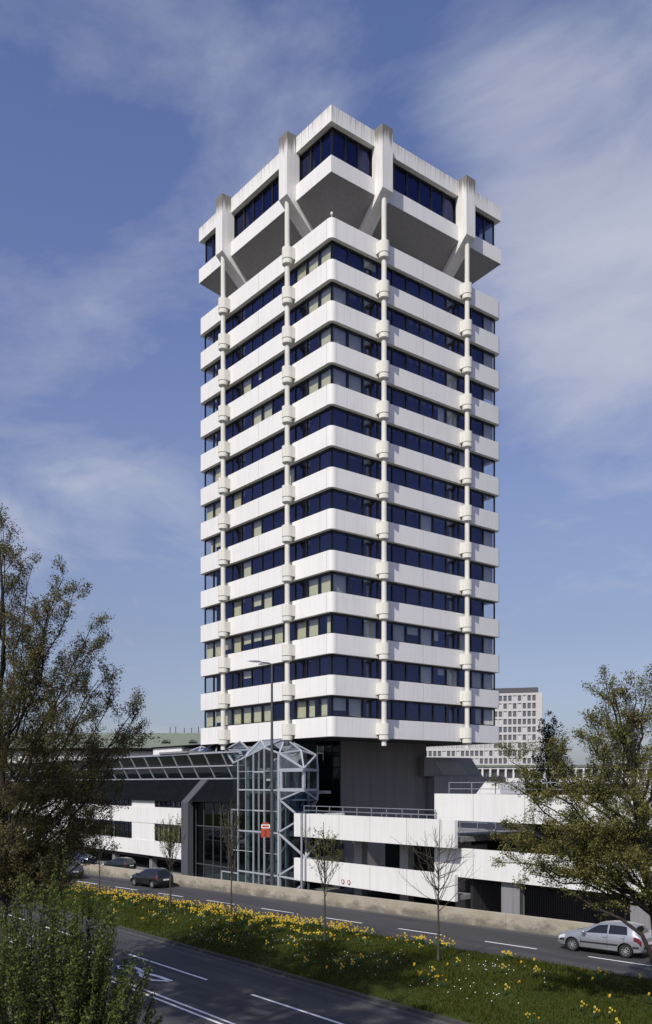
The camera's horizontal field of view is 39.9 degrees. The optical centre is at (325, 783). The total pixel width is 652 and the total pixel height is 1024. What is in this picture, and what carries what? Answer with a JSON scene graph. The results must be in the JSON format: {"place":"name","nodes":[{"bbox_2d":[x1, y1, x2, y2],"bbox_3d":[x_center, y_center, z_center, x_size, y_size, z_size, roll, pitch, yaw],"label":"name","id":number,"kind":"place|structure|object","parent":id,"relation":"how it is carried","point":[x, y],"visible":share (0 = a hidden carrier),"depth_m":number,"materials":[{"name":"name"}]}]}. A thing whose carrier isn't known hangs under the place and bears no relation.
{"place":"outdoors","nodes":[
{"label":"outdoors","id":0,"kind":"place"},
{"bbox_2d":[0,503,159,993],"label":"broadleaf tree","id":1,"kind":"object","parent":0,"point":[27,855],"visible":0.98,"depth_m":33.51,"materials":[{"name":"green plant"}]},
{"bbox_2d":[0,841,165,1023],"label":"shrub","id":2,"kind":"object","parent":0,"point":[83,977],"visible":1,"depth_m":20.72,"materials":[{"name":"green plant"}]},
{"bbox_2d":[151,744,209,754],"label":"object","id":3,"kind":"structure","parent":0,"point":[156,750],"depth_m":115.47,"materials":[{"name":"concrete"}]},
{"bbox_2d":[11,844,557,906],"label":"yard","id":4,"kind":"structure","parent":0,"point":[142,864],"depth_m":85.08,"materials":[{"name":"grey concrete"}]},
{"bbox_2d":[102,857,136,868],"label":"parked car","id":5,"kind":"object","parent":4,"relation":"on","point":[125,862],"visible":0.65,"depth_m":93.54,"materials":[{"name":"black paint"}]},
{"bbox_2d":[3,727,274,780],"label":"copper roof hall","id":6,"kind":"structure","parent":4,"relation":"on","point":[174,739],"depth_m":152.18,"materials":[{"name":"metal"}]},
{"bbox_2d":[4,751,276,880],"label":"office wing","id":7,"kind":"structure","parent":4,"relation":"on","point":[165,786],"depth_m":93.59,"materials":[{"name":"white concrete"}]},
{"bbox_2d":[68,818,131,837],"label":"window","id":8,"kind":"structure","parent":7,"relation":"in","point":[114,835],"depth_m":100.87,"materials":[{"name":"black glass"}]},
{"bbox_2d":[155,823,180,842],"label":"window","id":9,"kind":"structure","parent":7,"relation":"in","point":[159,825],"depth_m":92.24,"materials":[{"name":"black glass"}]},
{"bbox_2d":[248,660,273,885],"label":"street lamp","id":10,"kind":"object","parent":4,"relation":"on","point":[271,824],"visible":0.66,"depth_m":65.94,"materials":[{"name":"metal"}]},
{"bbox_2d":[193,738,343,888],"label":"glass atrium","id":11,"kind":"object","parent":4,"relation":"on","point":[295,795],"visible":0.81,"depth_m":79.38,"materials":[{"name":"white paint"}]},
{"bbox_2d":[199,104,500,866],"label":"office tower","id":12,"kind":"structure","parent":4,"relation":"on","point":[351,423],"depth_m":81.71,"materials":[{"name":"white concrete"}]},
{"bbox_2d":[205,233,215,263],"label":"top window","id":13,"kind":"structure","parent":12,"relation":"in","point":[210,245],"depth_m":90.52,"materials":[{"name":"blue glass"}]},
{"bbox_2d":[204,458,231,486],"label":"ribbon window","id":14,"kind":"structure","parent":12,"relation":"in","point":[218,468],"depth_m":89.66,"materials":[{"name":"beige glass"}]},
{"bbox_2d":[204,494,231,521],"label":"ribbon window","id":15,"kind":"structure","parent":12,"relation":"in","point":[210,507],"depth_m":89.82,"materials":[{"name":"beige glass"}]},
{"bbox_2d":[204,529,231,555],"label":"ribbon window","id":16,"kind":"structure","parent":12,"relation":"in","point":[218,537],"depth_m":89.77,"materials":[{"name":"beige glass"}]},
{"bbox_2d":[204,636,231,658],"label":"ribbon window","id":17,"kind":"structure","parent":12,"relation":"in","point":[228,641],"depth_m":89.77,"materials":[{"name":"beige glass"}]},
{"bbox_2d":[204,672,231,692],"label":"ribbon window","id":18,"kind":"structure","parent":12,"relation":"in","point":[212,676],"depth_m":89.78,"materials":[{"name":"blue glass"}]},
{"bbox_2d":[204,707,231,727],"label":"ribbon window","id":19,"kind":"structure","parent":12,"relation":"in","point":[228,712],"depth_m":89.66,"materials":[{"name":"beige glass"}]},
{"bbox_2d":[235,175,278,237],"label":"top window","id":20,"kind":"structure","parent":12,"relation":"in","point":[269,195],"depth_m":83.94,"materials":[{"name":"blue glass"}]},
{"bbox_2d":[232,268,294,328],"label":"ribbon window","id":21,"kind":"structure","parent":12,"relation":"in","point":[283,278],"depth_m":83.15,"materials":[{"name":"black glass"}]},
{"bbox_2d":[232,307,294,364],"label":"ribbon window","id":22,"kind":"structure","parent":12,"relation":"in","point":[292,310],"depth_m":83.15,"materials":[{"name":"black glass"}]},
{"bbox_2d":[232,347,294,400],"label":"ribbon window","id":23,"kind":"structure","parent":12,"relation":"in","point":[248,381],"depth_m":84.28,"materials":[{"name":"black glass"}]},
{"bbox_2d":[232,386,294,436],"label":"ribbon window","id":24,"kind":"structure","parent":12,"relation":"in","point":[258,412],"depth_m":83.17,"materials":[{"name":"black glass"}]},
{"bbox_2d":[232,425,294,472],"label":"ribbon window","id":25,"kind":"structure","parent":12,"relation":"in","point":[293,427],"depth_m":83.15,"materials":[{"name":"black glass"}]},
{"bbox_2d":[232,464,294,508],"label":"ribbon window","id":26,"kind":"structure","parent":12,"relation":"in","point":[238,496],"depth_m":83.96,"materials":[{"name":"black glass"}]},
{"bbox_2d":[232,503,294,544],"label":"ribbon window","id":27,"kind":"structure","parent":12,"relation":"in","point":[258,523],"depth_m":83.86,"materials":[{"name":"black glass"}]},
{"bbox_2d":[232,543,294,580],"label":"ribbon window","id":28,"kind":"structure","parent":12,"relation":"in","point":[248,564],"depth_m":84.44,"materials":[{"name":"black glass"}]},
{"bbox_2d":[232,582,294,616],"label":"ribbon window","id":29,"kind":"structure","parent":12,"relation":"in","point":[237,604],"depth_m":83.86,"materials":[{"name":"beige glass"}]},
{"bbox_2d":[232,621,294,652],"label":"ribbon window","id":30,"kind":"structure","parent":12,"relation":"in","point":[238,641],"depth_m":83.70,"materials":[{"name":"beige glass"}]},
{"bbox_2d":[232,660,294,688],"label":"ribbon window","id":31,"kind":"structure","parent":12,"relation":"in","point":[248,673],"depth_m":84.28,"materials":[{"name":"black glass"}]},
{"bbox_2d":[232,700,294,724],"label":"ribbon window","id":32,"kind":"structure","parent":12,"relation":"in","point":[241,714],"depth_m":84.39,"materials":[{"name":"beige glass"}]},
{"bbox_2d":[295,240,331,282],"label":"ribbon window","id":33,"kind":"structure","parent":12,"relation":"in","point":[315,262],"depth_m":77.26,"materials":[{"name":"beige glass"}]},
{"bbox_2d":[295,282,331,322],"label":"ribbon window","id":34,"kind":"structure","parent":12,"relation":"in","point":[314,300],"depth_m":76.92,"materials":[{"name":"beige glass"}]},
{"bbox_2d":[295,323,331,362],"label":"ribbon window","id":35,"kind":"structure","parent":12,"relation":"in","point":[326,332],"depth_m":76.43,"materials":[{"name":"beige glass"}]},
{"bbox_2d":[295,364,331,401],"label":"ribbon window","id":36,"kind":"structure","parent":12,"relation":"in","point":[314,380],"depth_m":76.92,"materials":[{"name":"beige glass"}]},
{"bbox_2d":[295,406,331,441],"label":"ribbon window","id":37,"kind":"structure","parent":12,"relation":"in","point":[318,414],"depth_m":77.26,"materials":[{"name":"black glass"}]},
{"bbox_2d":[295,447,331,481],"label":"ribbon window","id":38,"kind":"structure","parent":12,"relation":"in","point":[329,449],"depth_m":77.24,"materials":[{"name":"black glass"}]},
{"bbox_2d":[295,488,331,520],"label":"ribbon window","id":39,"kind":"structure","parent":12,"relation":"in","point":[330,490],"depth_m":77.26,"materials":[{"name":"black glass"}]},
{"bbox_2d":[295,530,331,560],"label":"ribbon window","id":40,"kind":"structure","parent":12,"relation":"in","point":[318,536],"depth_m":77.31,"materials":[{"name":"black glass"}]},
{"bbox_2d":[295,571,331,600],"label":"ribbon window","id":41,"kind":"structure","parent":12,"relation":"in","point":[315,581],"depth_m":76.96,"materials":[{"name":"beige glass"}]},
{"bbox_2d":[295,612,331,639],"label":"ribbon window","id":42,"kind":"structure","parent":12,"relation":"in","point":[314,622],"depth_m":77.54,"materials":[{"name":"beige glass"}]},
{"bbox_2d":[295,654,331,679],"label":"ribbon window","id":43,"kind":"structure","parent":12,"relation":"in","point":[329,655],"depth_m":77.20,"materials":[{"name":"black glass"}]},
{"bbox_2d":[295,695,331,718],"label":"ribbon window","id":44,"kind":"structure","parent":12,"relation":"in","point":[302,703],"depth_m":77.65,"materials":[{"name":"beige glass"}]},
{"bbox_2d":[300,127,331,180],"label":"top window","id":45,"kind":"structure","parent":12,"relation":"in","point":[321,149],"depth_m":76.94,"materials":[{"name":"blue glass"}]},
{"bbox_2d":[316,741,340,812],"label":"window","id":46,"kind":"structure","parent":12,"relation":"in","point":[329,763],"depth_m":84.17,"materials":[{"name":"black glass"}]},
{"bbox_2d":[332,127,370,175],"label":"top window","id":47,"kind":"structure","parent":12,"relation":"in","point":[345,148],"depth_m":76.60,"materials":[{"name":"blue glass"}]},
{"bbox_2d":[332,240,377,278],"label":"ribbon window","id":48,"kind":"structure","parent":12,"relation":"in","point":[368,263],"depth_m":77.24,"materials":[{"name":"black glass"}]},
{"bbox_2d":[332,282,377,318],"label":"ribbon window","id":49,"kind":"structure","parent":12,"relation":"in","point":[340,294],"depth_m":76.19,"materials":[{"name":"blue glass"}]},
{"bbox_2d":[332,323,377,358],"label":"ribbon window","id":50,"kind":"structure","parent":12,"relation":"in","point":[345,337],"depth_m":76.49,"materials":[{"name":"blue glass"}]},
{"bbox_2d":[332,364,377,398],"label":"ribbon window","id":51,"kind":"structure","parent":12,"relation":"in","point":[342,377],"depth_m":76.41,"materials":[{"name":"blue glass"}]},
{"bbox_2d":[332,406,377,438],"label":"ribbon window","id":52,"kind":"structure","parent":12,"relation":"in","point":[348,413],"depth_m":76.66,"materials":[{"name":"black metal"}]},
{"bbox_2d":[332,447,377,478],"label":"ribbon window","id":53,"kind":"structure","parent":12,"relation":"in","point":[363,458],"depth_m":76.64,"materials":[{"name":"black metal"}]},
{"bbox_2d":[332,488,377,518],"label":"ribbon window","id":54,"kind":"structure","parent":12,"relation":"in","point":[347,494],"depth_m":76.64,"materials":[{"name":"black metal"}]},
{"bbox_2d":[332,530,377,558],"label":"ribbon window","id":55,"kind":"structure","parent":12,"relation":"in","point":[347,535],"depth_m":76.64,"materials":[{"name":"black metal"}]},
{"bbox_2d":[332,571,377,598],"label":"ribbon window","id":56,"kind":"structure","parent":12,"relation":"in","point":[340,581],"depth_m":76.13,"materials":[{"name":"blue glass"}]},
{"bbox_2d":[332,612,377,638],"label":"ribbon window","id":57,"kind":"structure","parent":12,"relation":"in","point":[369,626],"depth_m":77.73,"materials":[{"name":"blue glass"}]},
{"bbox_2d":[332,654,377,678],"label":"ribbon window","id":58,"kind":"structure","parent":12,"relation":"in","point":[333,655],"depth_m":76.64,"materials":[{"name":"black metal"}]},
{"bbox_2d":[332,695,377,718],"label":"ribbon window","id":59,"kind":"structure","parent":12,"relation":"in","point":[352,705],"depth_m":76.67,"materials":[{"name":"blue glass"}]},
{"bbox_2d":[378,263,458,316],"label":"ribbon window","id":60,"kind":"structure","parent":12,"relation":"in","point":[392,271],"depth_m":81.52,"materials":[{"name":"black metal"}]},
{"bbox_2d":[378,302,458,353],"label":"ribbon window","id":61,"kind":"structure","parent":12,"relation":"in","point":[379,304],"depth_m":81.52,"materials":[{"name":"black glass"}]},
{"bbox_2d":[378,342,458,390],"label":"ribbon window","id":62,"kind":"structure","parent":12,"relation":"in","point":[450,377],"depth_m":82.56,"materials":[{"name":"black glass"}]},
{"bbox_2d":[378,382,458,427],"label":"ribbon window","id":63,"kind":"structure","parent":12,"relation":"in","point":[450,414],"depth_m":83.33,"materials":[{"name":"black glass"}]},
{"bbox_2d":[378,421,458,464],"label":"ribbon window","id":64,"kind":"structure","parent":12,"relation":"in","point":[420,437],"depth_m":81.52,"materials":[{"name":"black glass"}]},
{"bbox_2d":[378,461,458,501],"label":"ribbon window","id":65,"kind":"structure","parent":12,"relation":"in","point":[406,471],"depth_m":81.52,"materials":[{"name":"black glass"}]},
{"bbox_2d":[378,501,458,538],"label":"ribbon window","id":66,"kind":"structure","parent":12,"relation":"in","point":[424,518],"depth_m":82.18,"materials":[{"name":"black glass"}]},
{"bbox_2d":[378,540,458,575],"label":"ribbon window","id":67,"kind":"structure","parent":12,"relation":"in","point":[391,544],"depth_m":81.52,"materials":[{"name":"black metal"}]},
{"bbox_2d":[378,580,458,612],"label":"ribbon window","id":68,"kind":"structure","parent":12,"relation":"in","point":[379,581],"depth_m":81.52,"materials":[{"name":"black metal"}]},
{"bbox_2d":[378,620,458,649],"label":"ribbon window","id":69,"kind":"structure","parent":12,"relation":"in","point":[397,629],"depth_m":81.48,"materials":[{"name":"blue glass"}]},
{"bbox_2d":[378,659,458,686],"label":"ribbon window","id":70,"kind":"structure","parent":12,"relation":"in","point":[424,670],"depth_m":82.52,"materials":[{"name":"blue glass"}]},
{"bbox_2d":[378,699,458,723],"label":"ribbon window","id":71,"kind":"structure","parent":12,"relation":"in","point":[395,701],"depth_m":81.52,"materials":[{"name":"black metal"}]},
{"bbox_2d":[393,163,454,223],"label":"top window","id":72,"kind":"structure","parent":12,"relation":"in","point":[406,183],"depth_m":81.98,"materials":[{"name":"blue glass"}]},
{"bbox_2d":[459,302,494,333],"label":"ribbon window","id":73,"kind":"structure","parent":12,"relation":"in","point":[488,323],"depth_m":87.31,"materials":[{"name":"blue glass"}]},
{"bbox_2d":[459,339,494,369],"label":"ribbon window","id":74,"kind":"structure","parent":12,"relation":"in","point":[488,359],"depth_m":87.31,"materials":[{"name":"blue glass"}]},
{"bbox_2d":[459,375,494,405],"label":"ribbon window","id":75,"kind":"structure","parent":12,"relation":"in","point":[488,393],"depth_m":87.31,"materials":[{"name":"blue glass"}]},
{"bbox_2d":[459,412,494,440],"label":"ribbon window","id":76,"kind":"structure","parent":12,"relation":"in","point":[488,430],"depth_m":87.31,"materials":[{"name":"blue glass"}]},
{"bbox_2d":[459,449,494,476],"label":"ribbon window","id":77,"kind":"structure","parent":12,"relation":"in","point":[461,452],"depth_m":85.77,"materials":[{"name":"black metal"}]},
{"bbox_2d":[459,485,494,511],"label":"ribbon window","id":78,"kind":"structure","parent":12,"relation":"in","point":[462,487],"depth_m":86.76,"materials":[{"name":"black metal"}]},
{"bbox_2d":[459,522,494,547],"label":"ribbon window","id":79,"kind":"structure","parent":12,"relation":"in","point":[488,536],"depth_m":87.39,"materials":[{"name":"blue glass"}]},
{"bbox_2d":[459,559,494,583],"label":"ribbon window","id":80,"kind":"structure","parent":12,"relation":"in","point":[488,572],"depth_m":87.39,"materials":[{"name":"blue glass"}]},
{"bbox_2d":[459,595,494,618],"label":"ribbon window","id":81,"kind":"structure","parent":12,"relation":"in","point":[480,600],"depth_m":86.67,"materials":[{"name":"blue glass"}]},
{"bbox_2d":[459,632,494,654],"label":"ribbon window","id":82,"kind":"structure","parent":12,"relation":"in","point":[488,643],"depth_m":86.82,"materials":[{"name":"blue glass"}]},
{"bbox_2d":[459,669,494,689],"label":"ribbon window","id":83,"kind":"structure","parent":12,"relation":"in","point":[488,678],"depth_m":86.82,"materials":[{"name":"blue glass"}]},
{"bbox_2d":[459,705,494,725],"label":"ribbon window","id":84,"kind":"structure","parent":12,"relation":"in","point":[488,714],"depth_m":86.86,"materials":[{"name":"blue glass"}]},
{"bbox_2d":[475,211,493,245],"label":"top window","id":85,"kind":"structure","parent":12,"relation":"in","point":[484,227],"depth_m":87.03,"materials":[{"name":"blue glass"}]},
{"bbox_2d":[418,757,505,830],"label":"concrete annex","id":86,"kind":"object","parent":4,"relation":"on","point":[440,773],"visible":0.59,"depth_m":90.86,"materials":[{"name":"grey concrete"}]},
{"bbox_2d":[294,782,651,929],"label":"parking garage","id":87,"kind":"structure","parent":4,"relation":"on","point":[488,887],"depth_m":59.82,"materials":[{"name":"concrete"}]},
{"bbox_2d":[519,711,581,852],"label":"broadleaf tree","id":88,"kind":"object","parent":4,"relation":"on","point":[547,733],"visible":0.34,"depth_m":115.03,"materials":[{"name":"green plant"}]},
{"bbox_2d":[581,699,648,795],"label":"broadleaf tree","id":89,"kind":"object","parent":4,"relation":"on","point":[610,774],"visible":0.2,"depth_m":109.52,"materials":[{"name":"green plant"}]},
{"bbox_2d":[0,0,651,764],"label":"sky","id":90,"kind":"structure","parent":0,"point":[124,124],"materials":[{"name":"blue"}]},
{"bbox_2d":[3,875,651,1023],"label":"road","id":91,"kind":"structure","parent":0,"point":[225,990],"depth_m":39.05,"materials":[{"name":"grey asphalt"}]},
{"bbox_2d":[59,860,83,877],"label":"estate car","id":92,"kind":"object","parent":91,"relation":"on","point":[73,865],"visible":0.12,"depth_m":74.23,"materials":[{"name":"grey paint"}]},
{"bbox_2d":[32,936,172,981],"bbox_3d":[-10.792,7.894,41.358,0.800,0.001,14.256,0,0,-39],"label":"road lettering","id":93,"kind":"object","parent":91,"relation":"on","point":[140,972],"visible":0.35,"depth_m":36.99,"materials":[{"name":"paint"}]},
{"bbox_2d":[130,868,173,887],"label":"hatchback","id":94,"kind":"object","parent":91,"relation":"on","point":[154,877],"visible":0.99,"depth_m":68.18,"materials":[{"name":"black paint"}]},
{"bbox_2d":[28,873,558,1023],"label":"gutter","id":95,"kind":"object","parent":91,"relation":"on","point":[369,1001],"visible":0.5,"depth_m":46.76,"materials":[{"name":"grey concrete"}]},
{"bbox_2d":[6,894,647,1023],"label":"kerb","id":96,"kind":"structure","parent":91,"relation":"on","point":[381,1001],"depth_m":36.18,"materials":[{"name":"concrete"}]},
{"bbox_2d":[7,878,651,1023],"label":"median","id":97,"kind":"object","parent":91,"relation":"on","point":[400,988],"visible":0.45,"depth_m":35.45,"materials":[{"name":"green plant"}]},
{"bbox_2d":[154,813,185,906],"bbox_3d":[-9.397,4.652,54.609,1.933,5.782,2.013,0,0,-39],"label":"young tree","id":98,"kind":"object","parent":97,"relation":"on","point":[173,837],"visible":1,"depth_m":54.44,"materials":[{"name":"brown plant"}]},
{"bbox_2d":[219,799,242,920],"bbox_3d":[-5.282,4.149,49.591,1.418,6.874,1.613,0,0,-7],"label":"young tree","id":99,"kind":"object","parent":97,"relation":"on","point":[231,847],"visible":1,"depth_m":49.61,"materials":[{"name":"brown plant"}]},
{"bbox_2d":[302,822,342,941],"bbox_3d":[0.051,4.697,43.231,2.119,5.753,2.101,0,0,-39],"label":"young tree","id":100,"kind":"object","parent":97,"relation":"on","point":[324,868],"visible":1,"depth_m":43.01,"materials":[{"name":"brown plant"}]},
{"bbox_2d":[393,827,476,960],"bbox_3d":[4.708,4.494,38.200,3.662,6.050,3.251,0,0,-39],"label":"young tree","id":101,"kind":"object","parent":97,"relation":"on","point":[438,910],"visible":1,"depth_m":38.11,"materials":[{"name":"brown plant"}]},
{"bbox_2d":[10,881,650,1023],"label":"lane marking","id":102,"kind":"object","parent":91,"relation":"on","point":[252,994],"visible":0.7,"depth_m":32.87,"materials":[{"name":"paint"}]},
{"bbox_2d":[487,662,651,964],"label":"broadleaf tree","id":103,"kind":"object","parent":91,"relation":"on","point":[583,869],"visible":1,"depth_m":28.76,"materials":[{"name":"green plant"}]},
{"bbox_2d":[558,920,651,957],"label":"hatchback","id":104,"kind":"object","parent":91,"relation":"on","point":[622,939],"visible":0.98,"depth_m":41.28,"materials":[{"name":"silver metal"}]},
{"label":"ground","id":105,"kind":"structure","parent":0,"visible":0},
{"bbox_2d":[40,861,651,935],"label":"retaining wall","id":106,"kind":"structure","parent":105,"relation":"on","point":[532,924],"depth_m":55.26,"materials":[{"name":"beige concrete"}]},
{"bbox_2d":[426,687,542,764],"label":"slab building","id":107,"kind":"structure","parent":105,"relation":"on","point":[518,713],"depth_m":372.89,"materials":[{"name":"white concrete"}]},
{"bbox_2d":[476,765,651,795],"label":"building","id":108,"kind":"structure","parent":105,"relation":"on","point":[508,772],"depth_m":230.21,"materials":[{"name":"white concrete"}]},
{"bbox_2d":[477,767,647,777],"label":"window frame","id":109,"kind":"structure","parent":108,"relation":"in","point":[513,773],"depth_m":230.19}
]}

